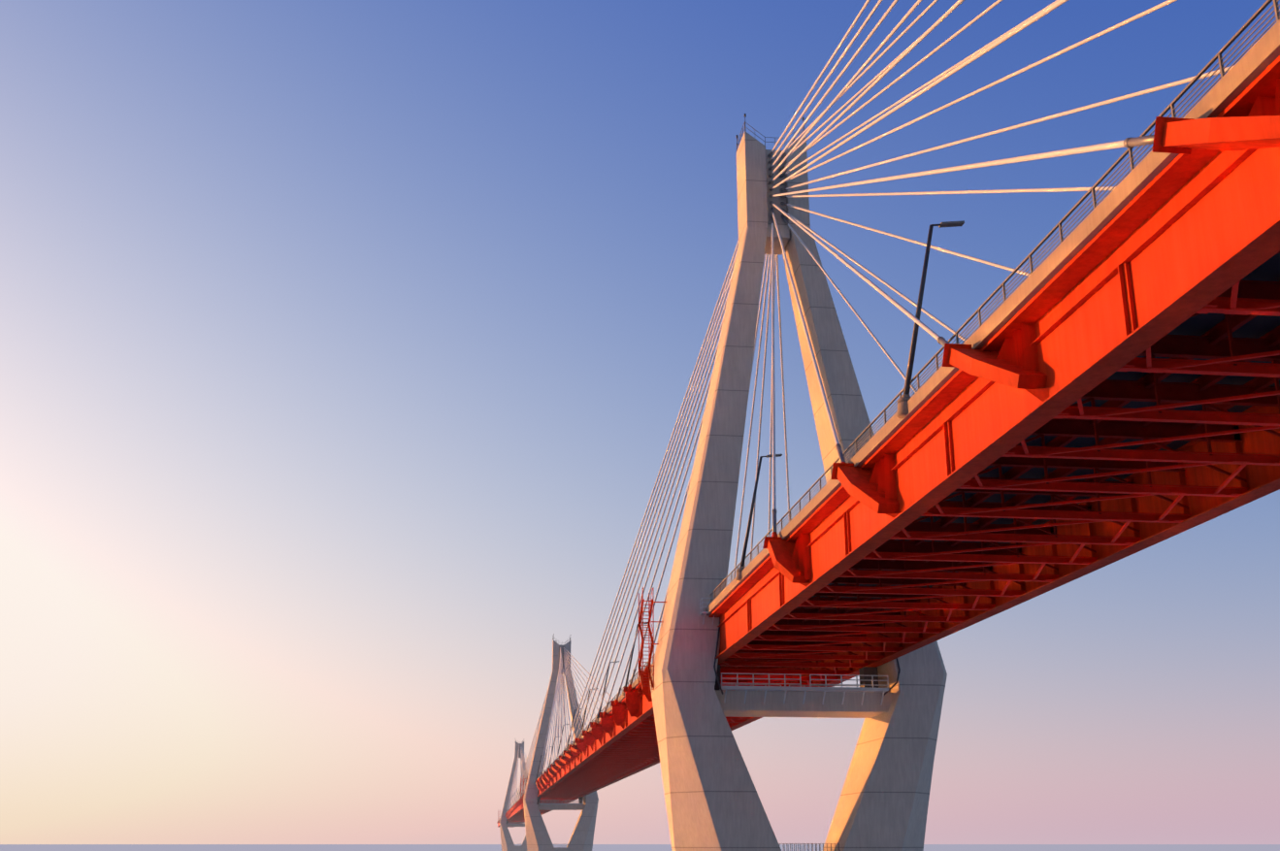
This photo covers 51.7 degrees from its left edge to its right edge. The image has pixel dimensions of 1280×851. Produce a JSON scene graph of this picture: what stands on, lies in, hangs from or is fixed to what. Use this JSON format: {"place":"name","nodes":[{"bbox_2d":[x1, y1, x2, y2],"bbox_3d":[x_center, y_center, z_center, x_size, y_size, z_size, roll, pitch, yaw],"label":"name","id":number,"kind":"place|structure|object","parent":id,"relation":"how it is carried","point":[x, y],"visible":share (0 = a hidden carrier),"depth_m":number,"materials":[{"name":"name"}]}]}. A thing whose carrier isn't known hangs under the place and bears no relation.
{"place":"outdoors","nodes":[
{"label":"outdoors","id":0,"kind":"place"},
{"bbox_2d":[536,796,582,804],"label":"bridge bearings","id":1,"kind":"object","parent":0,"point":[579,798],"visible":0.54,"depth_m":419.15,"materials":[{"name":"grey metal"}]},
{"bbox_2d":[0,844,1279,850],"bbox_3d":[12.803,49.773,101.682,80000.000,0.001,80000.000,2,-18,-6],"label":"sea","id":2,"kind":"structure","parent":0,"point":[605,847],"depth_m":5918.77,"materials":[{"name":"liquid"}]},
{"bbox_2d":[499,741,527,850],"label":"pylon","id":3,"kind":"object","parent":2,"relation":"on","point":[508,843],"visible":0.54,"depth_m":840.52,"materials":[{"name":"concrete"}]},
{"bbox_2d":[523,640,598,850],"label":"pylon","id":4,"kind":"object","parent":2,"relation":"on","point":[538,837],"visible":0.9,"depth_m":416.13,"materials":[{"name":"concrete"}]},
{"bbox_2d":[520,775,527,802],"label":"lattice tower","id":5,"kind":"structure","parent":4,"relation":"attached to","point":[521,794],"depth_m":421.15,"materials":[{"name":"metal"}]},
{"bbox_2d":[533,780,583,807],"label":"pylon walkways","id":6,"kind":"structure","parent":4,"relation":"attached to","point":[554,802],"depth_m":415.94,"materials":[{"name":"grey metal"}]},
{"bbox_2d":[649,131,947,850],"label":"pylon","id":7,"kind":"object","parent":2,"relation":"on","point":[713,803],"visible":0.73,"depth_m":108.16,"materials":[{"name":"concrete"}]},
{"bbox_2d":[736,121,839,850],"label":"pylon railings","id":8,"kind":"object","parent":7,"relation":"on","point":[790,843],"visible":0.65,"depth_m":109.70,"materials":[{"name":"grey metal"}]},
{"bbox_2d":[699,597,888,705],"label":"pylon walkways","id":9,"kind":"structure","parent":7,"relation":"attached to","point":[766,688],"depth_m":107.11,"materials":[{"name":"grey metal"}]},
{"bbox_2d":[714,664,879,692],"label":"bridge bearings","id":10,"kind":"object","parent":7,"relation":"on","point":[866,671],"visible":0.43,"depth_m":110.82,"materials":[{"name":"grey metal"}]},
{"bbox_2d":[496,55,1279,827],"bbox_3d":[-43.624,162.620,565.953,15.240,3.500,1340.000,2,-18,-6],"label":"deck girders","id":11,"kind":"object","parent":7,"relation":"attached to","point":[1178,240],"visible":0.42,"depth_m":49.42,"materials":[{"name":"red metal"}]},
{"bbox_2d":[507,224,940,808],"bbox_3d":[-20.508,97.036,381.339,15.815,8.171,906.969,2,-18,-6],"label":"lamp posts","id":12,"kind":"object","parent":11,"relation":"on","point":[913,341],"visible":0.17,"depth_m":59.41,"materials":[{"name":"black metal"}]},
{"bbox_2d":[525,220,964,778],"bbox_3d":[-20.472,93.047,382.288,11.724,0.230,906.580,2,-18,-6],"label":"lamp heads","id":13,"kind":"object","parent":12,"relation":"attached to","point":[951,224],"visible":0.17,"depth_m":59.79,"materials":[{"name":"black metal"}]},
{"bbox_2d":[506,134,1153,812],"bbox_3d":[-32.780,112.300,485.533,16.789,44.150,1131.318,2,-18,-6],"label":"cable anchors","id":14,"kind":"object","parent":11,"relation":"attached to","point":[1128,143],"visible":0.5,"depth_m":82.83,"materials":[{"name":"grey metal"}]},
{"bbox_2d":[507,0,1234,809],"bbox_3d":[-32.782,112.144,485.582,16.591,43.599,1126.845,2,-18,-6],"label":"stay cables","id":15,"kind":"object","parent":14,"relation":"attached to","point":[931,83],"visible":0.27,"depth_m":102.83,"materials":[{"name":"white metal"}]},
{"bbox_2d":[496,18,1279,822],"bbox_3d":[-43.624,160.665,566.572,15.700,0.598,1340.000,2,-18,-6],"label":"deck edge","id":16,"kind":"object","parent":11,"relation":"on","point":[1242,73],"depth_m":42.01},
{"bbox_2d":[498,0,1279,820],"bbox_3d":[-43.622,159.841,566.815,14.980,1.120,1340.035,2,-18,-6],"label":"deck railings","id":17,"kind":"object","parent":16,"relation":"on","point":[724,584],"visible":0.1,"depth_m":43.26,"materials":[{"name":"grey metal"}]},
{"bbox_2d":[498,281,1279,827],"bbox_3d":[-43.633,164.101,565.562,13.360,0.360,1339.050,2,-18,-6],"label":"deck cross frames","id":18,"kind":"structure","parent":11,"relation":"attached to","point":[625,753],"depth_m":65.31,"materials":[{"name":"red metal"}]},
{"bbox_2d":[505,78,1279,819],"bbox_3d":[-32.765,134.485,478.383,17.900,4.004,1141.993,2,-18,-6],"label":"support brackets","id":19,"kind":"object","parent":11,"relation":"attached to","point":[1014,362],"visible":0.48,"depth_m":47.76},
{"bbox_2d":[628,251,1279,747],"bbox_3d":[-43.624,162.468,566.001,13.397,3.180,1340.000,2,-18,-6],"label":"cross beams","id":20,"kind":"structure","parent":11,"relation":"attached to","point":[1213,343],"depth_m":60.99,"materials":[{"name":"red metal"}]},
{"bbox_2d":[795,253,1279,610],"bbox_3d":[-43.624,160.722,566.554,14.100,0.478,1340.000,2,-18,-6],"label":"deck slab","id":21,"kind":"structure","parent":11,"relation":"on","point":[1257,326],"depth_m":55.52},
{"bbox_2d":[0,0,1279,844],"label":"sky","id":22,"kind":"structure","parent":0,"point":[349,350],"materials":[{"name":"blue"}]},
{"bbox_2d":[638,587,666,692],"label":"lattice tower","id":23,"kind":"structure","parent":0,"point":[652,643],"depth_m":112.66,"materials":[{"name":"red metal"}]},
{"bbox_2d":[515,393,911,803],"bbox_3d":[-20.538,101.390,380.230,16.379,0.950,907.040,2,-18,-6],"label":"lamp post bases","id":24,"kind":"object","parent":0,"point":[902,410],"visible":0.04,"depth_m":57.32,"materials":[{"name":"grey metal"}]},
{"bbox_2d":[713,113,900,695],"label":"pylon pipes","id":25,"kind":"object","parent":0,"point":[885,693],"visible":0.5,"depth_m":106.75,"materials":[{"name":"grey metal"}]}
]}

